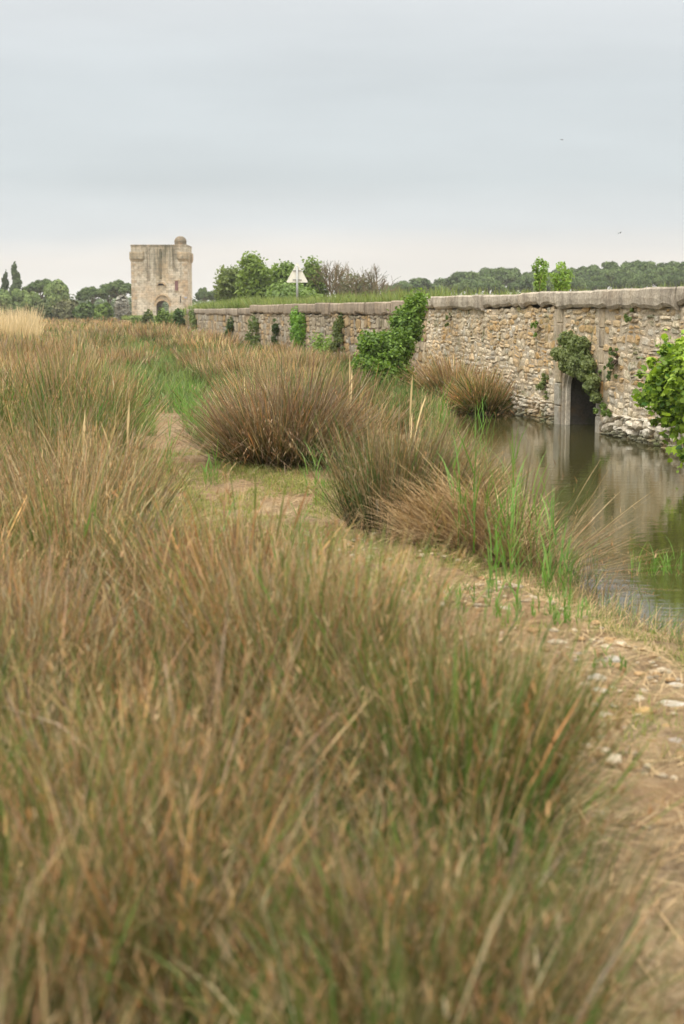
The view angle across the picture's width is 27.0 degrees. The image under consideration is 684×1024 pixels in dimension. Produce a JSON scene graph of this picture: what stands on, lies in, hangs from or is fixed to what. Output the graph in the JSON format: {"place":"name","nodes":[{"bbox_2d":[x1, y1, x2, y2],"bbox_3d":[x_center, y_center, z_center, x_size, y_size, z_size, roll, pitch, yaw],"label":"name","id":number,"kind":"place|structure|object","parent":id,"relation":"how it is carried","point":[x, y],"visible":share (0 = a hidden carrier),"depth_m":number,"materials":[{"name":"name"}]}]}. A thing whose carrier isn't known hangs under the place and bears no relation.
{"place":"outdoors","nodes":[
{"label":"outdoors","id":0,"kind":"place"},
{"bbox_2d":[0,317,683,1023],"bbox_3d":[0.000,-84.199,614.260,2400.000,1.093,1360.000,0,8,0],"label":"ground","id":1,"kind":"structure","parent":0,"point":[618,637],"depth_m":8.16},
{"bbox_2d":[0,269,8,290],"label":"poplar tree","id":2,"kind":"object","parent":1,"relation":"on","point":[5,283],"visible":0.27,"depth_m":248.69,"materials":[{"name":"green plant"}]},
{"bbox_2d":[0,289,12,309],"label":"round tree","id":3,"kind":"object","parent":1,"relation":"on","point":[5,297],"visible":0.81,"depth_m":240.84,"materials":[{"name":"green plant"}]},
{"bbox_2d":[9,261,21,295],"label":"poplar tree","id":4,"kind":"object","parent":1,"relation":"on","point":[16,279],"visible":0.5,"depth_m":246.36,"materials":[{"name":"green plant"}]},
{"bbox_2d":[1,302,30,316],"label":"bush","id":5,"kind":"object","parent":1,"relation":"on","point":[13,305],"visible":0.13,"depth_m":189.89,"materials":[{"name":"green plant"}]},
{"bbox_2d":[10,288,28,305],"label":"round tree","id":6,"kind":"object","parent":1,"relation":"on","point":[19,296],"visible":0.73,"depth_m":244.06,"materials":[{"name":"green plant"}]},
{"bbox_2d":[0,305,46,339],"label":"reed bed","id":7,"kind":"object","parent":1,"relation":"on","point":[10,322],"visible":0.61,"depth_m":65.86,"materials":[{"name":"plant"}]},
{"bbox_2d":[26,291,40,309],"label":"round tree","id":8,"kind":"object","parent":1,"relation":"on","point":[33,297],"visible":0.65,"depth_m":236.32,"materials":[{"name":"green plant"}]},
{"bbox_2d":[21,279,52,299],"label":"pine tree","id":9,"kind":"object","parent":1,"relation":"on","point":[37,286],"visible":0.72,"depth_m":257.16,"materials":[{"name":"green plant"}]},
{"bbox_2d":[32,299,56,319],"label":"bush","id":10,"kind":"object","parent":1,"relation":"on","point":[47,307],"visible":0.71,"depth_m":201.75,"materials":[{"name":"green plant"}]},
{"bbox_2d":[43,279,69,304],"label":"round tree","id":11,"kind":"object","parent":1,"relation":"on","point":[56,291],"visible":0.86,"depth_m":251.94,"materials":[{"name":"green plant"}]},
{"bbox_2d":[51,299,78,320],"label":"bush","id":12,"kind":"object","parent":1,"relation":"on","point":[62,309],"visible":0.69,"depth_m":198.28,"materials":[{"name":"green plant"}]},
{"bbox_2d":[71,301,95,320],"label":"bush","id":13,"kind":"object","parent":1,"relation":"on","point":[83,310],"visible":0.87,"depth_m":196.06,"materials":[{"name":"green plant"}]},
{"bbox_2d":[75,286,108,303],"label":"pine tree","id":14,"kind":"object","parent":1,"relation":"on","point":[85,293],"visible":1,"depth_m":265.33,"materials":[{"name":"green plant"}]},
{"bbox_2d":[94,302,113,320],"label":"bush","id":15,"kind":"object","parent":1,"relation":"on","point":[105,309],"visible":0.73,"depth_m":193.43,"materials":[{"name":"green plant"}]},
{"bbox_2d":[96,283,124,303],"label":"pine tree","id":16,"kind":"object","parent":1,"relation":"on","point":[102,287],"visible":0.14,"depth_m":271.61,"materials":[{"name":"green plant"}]},
{"bbox_2d":[99,400,129,467],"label":"reed stalk","id":17,"kind":"object","parent":1,"relation":"on","point":[127,426],"visible":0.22,"depth_m":12.03,"materials":[{"name":"plant"}]},
{"bbox_2d":[104,279,130,296],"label":"pine tree","id":18,"kind":"object","parent":1,"relation":"on","point":[120,287],"visible":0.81,"depth_m":262.76,"materials":[{"name":"green plant"}]},
{"bbox_2d":[114,294,130,320],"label":"bush","id":19,"kind":"object","parent":1,"relation":"on","point":[122,306],"visible":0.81,"depth_m":187.46,"materials":[{"name":"plant"}]},
{"bbox_2d":[139,309,153,325],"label":"bush","id":20,"kind":"object","parent":1,"relation":"on","point":[147,315],"visible":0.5,"depth_m":108.75,"materials":[{"name":"green plant"}]},
{"bbox_2d":[73,331,239,440],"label":"green grass","id":21,"kind":"structure","parent":1,"relation":"on","point":[188,387],"depth_m":27.97,"materials":[{"name":"green plant"}]},
{"bbox_2d":[129,236,192,315],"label":"stone tower","id":22,"kind":"structure","parent":1,"relation":"on","point":[161,275],"depth_m":217.17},
{"bbox_2d":[154,307,172,325],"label":"bush","id":23,"kind":"object","parent":1,"relation":"on","point":[162,315],"visible":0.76,"depth_m":102.78,"materials":[{"name":"green plant"}]},
{"bbox_2d":[160,412,179,474],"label":"reed shoots","id":24,"kind":"object","parent":1,"relation":"on","point":[169,448],"visible":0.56,"depth_m":14.43,"materials":[{"name":"green plant"}]},
{"bbox_2d":[172,308,185,327],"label":"bush","id":25,"kind":"object","parent":1,"relation":"on","point":[178,316],"visible":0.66,"depth_m":95.86,"materials":[{"name":"green plant"}]},
{"bbox_2d":[195,287,213,301],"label":"pine tree","id":26,"kind":"object","parent":1,"relation":"on","point":[204,294],"visible":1,"depth_m":295.50,"materials":[{"name":"green plant"}]},
{"bbox_2d":[198,437,222,482],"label":"reed shoots","id":27,"kind":"object","parent":1,"relation":"on","point":[205,470],"visible":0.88,"depth_m":14.33,"materials":[{"name":"green plant"}]},
{"bbox_2d":[212,264,239,302],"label":"tree","id":28,"kind":"object","parent":1,"relation":"on","point":[225,287],"visible":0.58,"depth_m":112.00,"materials":[{"name":"green plant"}]},
{"bbox_2d":[234,251,280,299],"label":"tree","id":29,"kind":"object","parent":1,"relation":"on","point":[255,275],"visible":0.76,"depth_m":109.50,"materials":[{"name":"green plant"}]},
{"bbox_2d":[156,351,403,475],"bbox_3d":[-0.639,-0.958,16.043,3.209,1.790,3.231,0,8,0],"label":"rush clump","id":30,"kind":"object","parent":1,"relation":"on","point":[253,431],"visible":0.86,"depth_m":15.53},
{"bbox_2d":[269,259,302,289],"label":"tree","id":31,"kind":"object","parent":1,"relation":"on","point":[282,272],"visible":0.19,"depth_m":113.72,"materials":[{"name":"green plant"}]},
{"bbox_2d":[281,495,312,547],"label":"reed shoots","id":32,"kind":"object","parent":1,"relation":"on","point":[297,525],"visible":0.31,"depth_m":10.13,"materials":[{"name":"green plant"}]},
{"bbox_2d":[29,289,574,316],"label":"distant scrub","id":33,"kind":"object","parent":1,"relation":"on","point":[99,301],"visible":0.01,"depth_m":413.83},
{"bbox_2d":[186,300,426,380],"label":"causeway wall","id":34,"kind":"structure","parent":1,"relation":"on","point":[377,316],"depth_m":50.89,"materials":[{"name":"stone"}]},
{"bbox_2d":[188,306,196,332],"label":"wall plant","id":35,"kind":"object","parent":34,"relation":"attached to","point":[192,319],"depth_m":91.24,"materials":[{"name":"green plant"}]},
{"bbox_2d":[223,316,233,336],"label":"wall plant","id":36,"kind":"object","parent":34,"relation":"attached to","point":[229,326],"depth_m":73.24,"materials":[{"name":"green plant"}]},
{"bbox_2d":[245,313,259,345],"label":"wall plant","id":37,"kind":"object","parent":34,"relation":"attached to","point":[253,323],"depth_m":64.71,"materials":[{"name":"green plant"}]},
{"bbox_2d":[271,318,278,346],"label":"wall plant","id":38,"kind":"object","parent":34,"relation":"attached to","point":[275,329],"depth_m":58.94,"materials":[{"name":"green plant"}]},
{"bbox_2d":[287,305,306,350],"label":"wall plant","id":39,"kind":"object","parent":34,"relation":"attached to","point":[297,325],"depth_m":53.16,"materials":[{"name":"green plant"}]},
{"bbox_2d":[307,330,331,356],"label":"wall plant","id":40,"kind":"object","parent":34,"relation":"attached to","point":[319,339],"depth_m":49.40,"materials":[{"name":"green plant"}]},
{"bbox_2d":[328,313,344,353],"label":"wall plant","id":41,"kind":"object","parent":34,"relation":"attached to","point":[338,326],"depth_m":46.28,"materials":[{"name":"green plant"}]},
{"bbox_2d":[300,255,329,297],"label":"tree","id":42,"kind":"object","parent":1,"relation":"on","point":[311,270],"visible":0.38,"depth_m":116.11,"materials":[{"name":"green plant"}]},
{"bbox_2d":[53,501,578,816],"bbox_3d":[-0.006,0.517,5.284,1.994,1.122,1.989,-5,9,-30],"label":"rush clump","id":43,"kind":"object","parent":1,"relation":"on","point":[311,595],"visible":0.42,"depth_m":5.23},
{"bbox_2d":[297,443,337,505],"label":"reed shoots","id":44,"kind":"object","parent":1,"relation":"on","point":[322,483],"visible":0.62,"depth_m":12.70,"materials":[{"name":"green plant"}]},
{"bbox_2d":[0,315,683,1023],"bbox_3d":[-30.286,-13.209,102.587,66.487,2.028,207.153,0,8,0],"label":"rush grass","id":45,"kind":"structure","parent":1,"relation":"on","point":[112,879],"depth_m":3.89,"materials":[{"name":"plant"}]},
{"bbox_2d":[336,273,379,296],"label":"bush","id":46,"kind":"object","parent":1,"relation":"on","point":[354,285],"visible":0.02,"depth_m":119.42,"materials":[{"name":"green plant"}]},
{"bbox_2d":[329,263,397,297],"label":"bare shrub","id":47,"kind":"object","parent":1,"relation":"on","point":[373,285],"visible":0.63,"depth_m":118.04,"materials":[{"name":"grey plant"}]},
{"bbox_2d":[58,731,683,1023],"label":"rush clump","id":48,"kind":"object","parent":1,"relation":"on","point":[461,913],"visible":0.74,"depth_m":2.90,"materials":[{"name":"plant"}]},
{"bbox_2d":[345,287,430,390],"bbox_3d":[1.039,-3.885,32.654,1.461,2.565,2.916,4,9,26],"label":"leafy shrub","id":49,"kind":"object","parent":1,"relation":"on","point":[395,348],"visible":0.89,"depth_m":32.38,"materials":[{"name":"green plant"}]},
{"bbox_2d":[245,392,545,539],"bbox_3d":[0.527,-0.280,11.263,2.169,1.358,2.199,-5,9,-32],"label":"rush clump","id":50,"kind":"object","parent":1,"relation":"on","point":[377,469],"visible":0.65,"depth_m":11.05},
{"bbox_2d":[125,448,683,884],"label":"short grass","id":51,"kind":"structure","parent":1,"relation":"on","point":[268,480],"depth_m":11.73,"materials":[{"name":"green plant"}]},
{"bbox_2d":[359,562,474,595],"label":"reed shoots","id":52,"kind":"object","parent":1,"relation":"on","point":[419,580],"visible":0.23,"depth_m":9.07,"materials":[{"name":"green plant"}]},
{"bbox_2d":[409,375,425,455],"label":"reed stalk","id":53,"kind":"object","parent":1,"relation":"on","point":[410,411],"visible":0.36,"depth_m":14.01,"materials":[{"name":"plant"}]},
{"bbox_2d":[397,277,443,292],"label":"pine tree","id":54,"kind":"object","parent":1,"relation":"on","point":[415,283],"visible":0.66,"depth_m":327.82,"materials":[{"name":"green plant"}]},
{"bbox_2d":[392,344,494,410],"bbox_3d":[2.373,-2.683,30.910,2.988,1.928,2.576,3,9,22],"label":"rush clump","id":55,"kind":"object","parent":1,"relation":"on","point":[433,373],"visible":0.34,"depth_m":30.77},
{"bbox_2d":[433,277,459,294],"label":"pine tree","id":56,"kind":"object","parent":1,"relation":"on","point":[439,281],"visible":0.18,"depth_m":356.58,"materials":[{"name":"green plant"}]},
{"bbox_2d":[428,380,470,446],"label":"reed shoots","id":57,"kind":"object","parent":1,"relation":"on","point":[442,399],"visible":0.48,"depth_m":17.07,"materials":[{"name":"green plant"}]},
{"bbox_2d":[220,557,683,886],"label":"rush clump","id":58,"kind":"object","parent":1,"relation":"on","point":[586,697],"visible":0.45,"depth_m":4.46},
{"bbox_2d":[423,420,480,553],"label":"reed shoots","id":59,"kind":"object","parent":1,"relation":"on","point":[465,494],"visible":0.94,"depth_m":10.22,"materials":[{"name":"green plant"}]},
{"bbox_2d":[453,279,477,294],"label":"pine tree","id":60,"kind":"object","parent":1,"relation":"on","point":[463,285],"visible":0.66,"depth_m":306.04,"materials":[{"name":"green plant"}]},
{"bbox_2d":[443,271,493,294],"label":"pine tree","id":61,"kind":"object","parent":1,"relation":"on","point":[457,277],"visible":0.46,"depth_m":332.10,"materials":[{"name":"green plant"}]},
{"bbox_2d":[349,449,591,569],"bbox_3d":[0.948,-0.027,10.598,1.924,1.009,1.560,0,8,0],"label":"grass clump","id":62,"kind":"object","parent":1,"relation":"on","point":[446,517],"visible":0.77,"depth_m":10.44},
{"bbox_2d":[419,566,522,618],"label":"reed shoots","id":63,"kind":"object","parent":1,"relation":"on","point":[499,604],"visible":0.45,"depth_m":8.18,"materials":[{"name":"green plant"}]},
{"bbox_2d":[434,360,525,417],"bbox_3d":[2.981,-2.252,29.347,2.423,1.789,2.874,0,8,0],"label":"rush clump","id":64,"kind":"object","parent":1,"relation":"on","point":[496,401],"visible":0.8,"depth_m":29.18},
{"bbox_2d":[474,267,492,293],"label":"pine tree","id":65,"kind":"object","parent":1,"relation":"on","point":[484,271],"visible":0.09,"depth_m":366.97,"materials":[{"name":"green plant"}]},
{"bbox_2d":[471,278,507,294],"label":"pine tree","id":66,"kind":"object","parent":1,"relation":"on","point":[488,283],"visible":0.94,"depth_m":298.96,"materials":[{"name":"green plant"}]},
{"bbox_2d":[483,267,517,294],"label":"pine tree","id":67,"kind":"object","parent":1,"relation":"on","point":[501,275],"visible":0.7,"depth_m":335.08,"materials":[{"name":"green plant"}]},
{"bbox_2d":[480,423,529,514],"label":"reed shoots","id":68,"kind":"object","parent":1,"relation":"on","point":[512,465],"visible":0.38,"depth_m":14.01,"materials":[{"name":"green plant"}]},
{"bbox_2d":[462,433,548,574],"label":"reed shoots","id":69,"kind":"object","parent":1,"relation":"on","point":[514,530],"visible":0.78,"depth_m":10.14,"materials":[{"name":"green plant"}]},
{"bbox_2d":[503,267,531,292],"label":"pine tree","id":70,"kind":"object","parent":1,"relation":"on","point":[516,271],"visible":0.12,"depth_m":365.18,"materials":[{"name":"green plant"}]},
{"bbox_2d":[506,277,532,293],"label":"pine tree","id":71,"kind":"object","parent":1,"relation":"on","point":[522,283],"visible":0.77,"depth_m":306.79,"materials":[{"name":"green plant"}]},
{"bbox_2d":[481,458,572,603],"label":"reed shoots","id":72,"kind":"object","parent":1,"relation":"on","point":[496,549],"visible":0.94,"depth_m":8.87,"materials":[{"name":"green plant"}]},
{"bbox_2d":[515,472,568,565],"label":"reed shoots","id":73,"kind":"object","parent":1,"relation":"on","point":[541,518],"visible":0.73,"depth_m":10.55,"materials":[{"name":"green plant"}]},
{"bbox_2d":[404,384,683,650],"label":"bank sedge","id":74,"kind":"object","parent":1,"relation":"on","point":[553,585],"visible":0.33,"depth_m":10.36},
{"bbox_2d":[409,428,682,598],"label":"rush clump","id":75,"kind":"object","parent":1,"relation":"on","point":[574,539],"visible":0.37,"depth_m":10.75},
{"bbox_2d":[504,587,593,626],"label":"reed shoots","id":76,"kind":"object","parent":1,"relation":"on","point":[566,615],"visible":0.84,"depth_m":7.98,"materials":[{"name":"green plant"}]},
{"bbox_2d":[535,528,579,604],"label":"reed shoots","id":77,"kind":"object","parent":1,"relation":"on","point":[544,577],"visible":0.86,"depth_m":9.50,"materials":[{"name":"green plant"}]},
{"bbox_2d":[561,275,590,290],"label":"pine tree","id":78,"kind":"object","parent":1,"relation":"on","point":[578,282],"visible":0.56,"depth_m":304.18,"materials":[{"name":"green plant"}]},
{"bbox_2d":[572,264,598,280],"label":"pine tree","id":79,"kind":"object","parent":1,"relation":"on","point":[585,273],"visible":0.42,"depth_m":351.64,"materials":[{"name":"green plant"}]},
{"bbox_2d":[557,643,626,670],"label":"reed shoots","id":80,"kind":"object","parent":1,"relation":"on","point":[621,663],"visible":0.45,"depth_m":6.98,"materials":[{"name":"green plant"}]},
{"bbox_2d":[585,275,611,290],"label":"pine tree","id":81,"kind":"object","parent":1,"relation":"on","point":[597,282],"visible":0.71,"depth_m":310.04,"materials":[{"name":"green plant"}]},
{"bbox_2d":[592,261,618,289],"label":"pine tree","id":82,"kind":"object","parent":1,"relation":"on","point":[606,265],"visible":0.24,"depth_m":349.39,"materials":[{"name":"green plant"}]},
{"bbox_2d":[599,263,640,281],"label":"pine tree","id":83,"kind":"object","parent":1,"relation":"on","point":[615,273],"visible":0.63,"depth_m":334.45,"materials":[{"name":"green plant"}]},
{"bbox_2d":[611,273,639,288],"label":"pine tree","id":84,"kind":"object","parent":1,"relation":"on","point":[630,280],"visible":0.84,"depth_m":309.11,"materials":[{"name":"green plant"}]},
{"bbox_2d":[635,272,665,287],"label":"pine tree","id":85,"kind":"object","parent":1,"relation":"on","point":[650,279],"visible":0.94,"depth_m":303.65,"materials":[{"name":"green plant"}]},
{"bbox_2d":[635,261,670,286],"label":"pine tree","id":86,"kind":"object","parent":1,"relation":"on","point":[643,267],"visible":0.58,"depth_m":337.33,"materials":[{"name":"green plant"}]},
{"bbox_2d":[661,268,683,286],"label":"pine tree","id":87,"kind":"object","parent":1,"relation":"on","point":[675,276],"visible":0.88,"depth_m":315.99,"materials":[{"name":"green plant"}]},
{"bbox_2d":[661,700,683,706],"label":"stone","id":88,"kind":"object","parent":1,"relation":"on","point":[672,704],"visible":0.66,"depth_m":6.25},
{"bbox_2d":[0,0,683,304],"label":"sky","id":89,"kind":"structure","parent":0,"point":[411,139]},
{"bbox_2d":[116,307,607,330],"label":"causeway ground","id":90,"kind":"structure","parent":0,"point":[186,317],"depth_m":61.83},
{"bbox_2d":[287,263,307,298],"bbox_3d":[-1.872,-9.362,59.236,0.899,2.041,0.135,0,8,0],"label":"road sign","id":91,"kind":"object","parent":90,"relation":"on","point":[297,276],"visible":0.94,"depth_m":59.21,"materials":[{"name":"metal"}]},
{"bbox_2d":[120,281,681,320],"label":"causeway grass","id":92,"kind":"structure","parent":90,"relation":"on","point":[239,302],"depth_m":51.04,"materials":[{"name":"green plant"}]},
{"bbox_2d":[265,280,323,300],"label":"bush","id":93,"kind":"object","parent":92,"relation":"on","point":[286,291],"visible":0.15,"depth_m":105.87,"materials":[{"name":"green plant"}]},
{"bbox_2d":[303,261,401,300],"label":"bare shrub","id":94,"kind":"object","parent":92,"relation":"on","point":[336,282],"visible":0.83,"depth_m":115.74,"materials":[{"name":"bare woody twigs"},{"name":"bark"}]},
{"bbox_2d":[548,261,574,290],"bbox_3d":[4.320,-4.528,28.020,0.521,0.835,0.615,1,8,8],"label":"sapling","id":95,"kind":"object","parent":90,"relation":"on","point":[563,284],"visible":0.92,"depth_m":27.93,"materials":[{"name":"green plant"}]},
{"bbox_2d":[147,396,683,1023],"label":"path","id":96,"kind":"structure","parent":0,"point":[633,844],"depth_m":5.16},
{"bbox_2d":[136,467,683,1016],"bbox_3d":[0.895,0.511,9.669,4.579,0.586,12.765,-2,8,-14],"label":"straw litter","id":97,"kind":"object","parent":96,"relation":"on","point":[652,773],"visible":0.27,"depth_m":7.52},
{"bbox_2d":[216,527,683,960],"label":"gravel","id":98,"kind":"structure","parent":96,"relation":"on","point":[671,679],"depth_m":7.22,"materials":[{"name":"gravel"}]},
{"bbox_2d":[635,706,651,714],"bbox_3d":[1.302,0.863,6.138,0.079,0.043,0.075,2,8,11],"label":"stone","id":99,"kind":"object","parent":96,"relation":"on","point":[645,709],"visible":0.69,"depth_m":6.11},
{"bbox_2d":[445,410,683,636],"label":"water","id":100,"kind":"structure","parent":0,"point":[633,472],"depth_m":16.71,"materials":[{"name":"grey liquid"}]},
{"bbox_2d":[467,395,495,464],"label":"reed shoots","id":101,"kind":"object","parent":100,"relation":"in","point":[480,427],"visible":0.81,"depth_m":19.04,"materials":[{"name":"green plant"}]},
{"bbox_2d":[423,286,683,447],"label":"bridge wall","id":102,"kind":"structure","parent":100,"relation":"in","point":[495,330],"depth_m":26.79,"materials":[{"name":"stone"}]},
{"bbox_2d":[531,257,549,291],"bbox_3d":[4.019,-4.710,28.869,0.389,0.957,0.506,0,8,0],"label":"sapling","id":103,"kind":"object","parent":102,"relation":"on","point":[540,278],"visible":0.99,"depth_m":28.84,"materials":[{"name":"green plant"}]},
{"bbox_2d":[535,373,548,399],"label":"wall plant","id":104,"kind":"object","parent":102,"relation":"attached to","point":[541,384],"depth_m":27.50,"materials":[{"name":"green plant"}]},
{"bbox_2d":[549,330,602,403],"bbox_3d":[4.194,-2.631,25.527,0.501,1.266,2.257,-1,8,-9],"label":"ivy","id":105,"kind":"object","parent":102,"relation":"attached to","point":[573,357],"depth_m":25.16,"materials":[{"name":"green plant"}]},
{"bbox_2d":[593,402,612,417],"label":"wall plant","id":106,"kind":"object","parent":102,"relation":"attached to","point":[602,405],"depth_m":24.45,"materials":[{"name":"green plant"}]},
{"bbox_2d":[603,347,619,380],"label":"wall plant","id":107,"kind":"object","parent":102,"relation":"attached to","point":[612,361],"depth_m":24.03,"materials":[{"name":"green plant"}]},
{"bbox_2d":[631,329,683,472],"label":"fig bush","id":108,"kind":"object","parent":102,"relation":"attached to","point":[661,394],"visible":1,"depth_m":18.10,"materials":[{"name":"green plant"}]},
{"bbox_2d":[628,539,683,576],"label":"reed shoots","id":109,"kind":"object","parent":100,"relation":"in","point":[665,566],"visible":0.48,"depth_m":11.60,"materials":[{"name":"green plant"}]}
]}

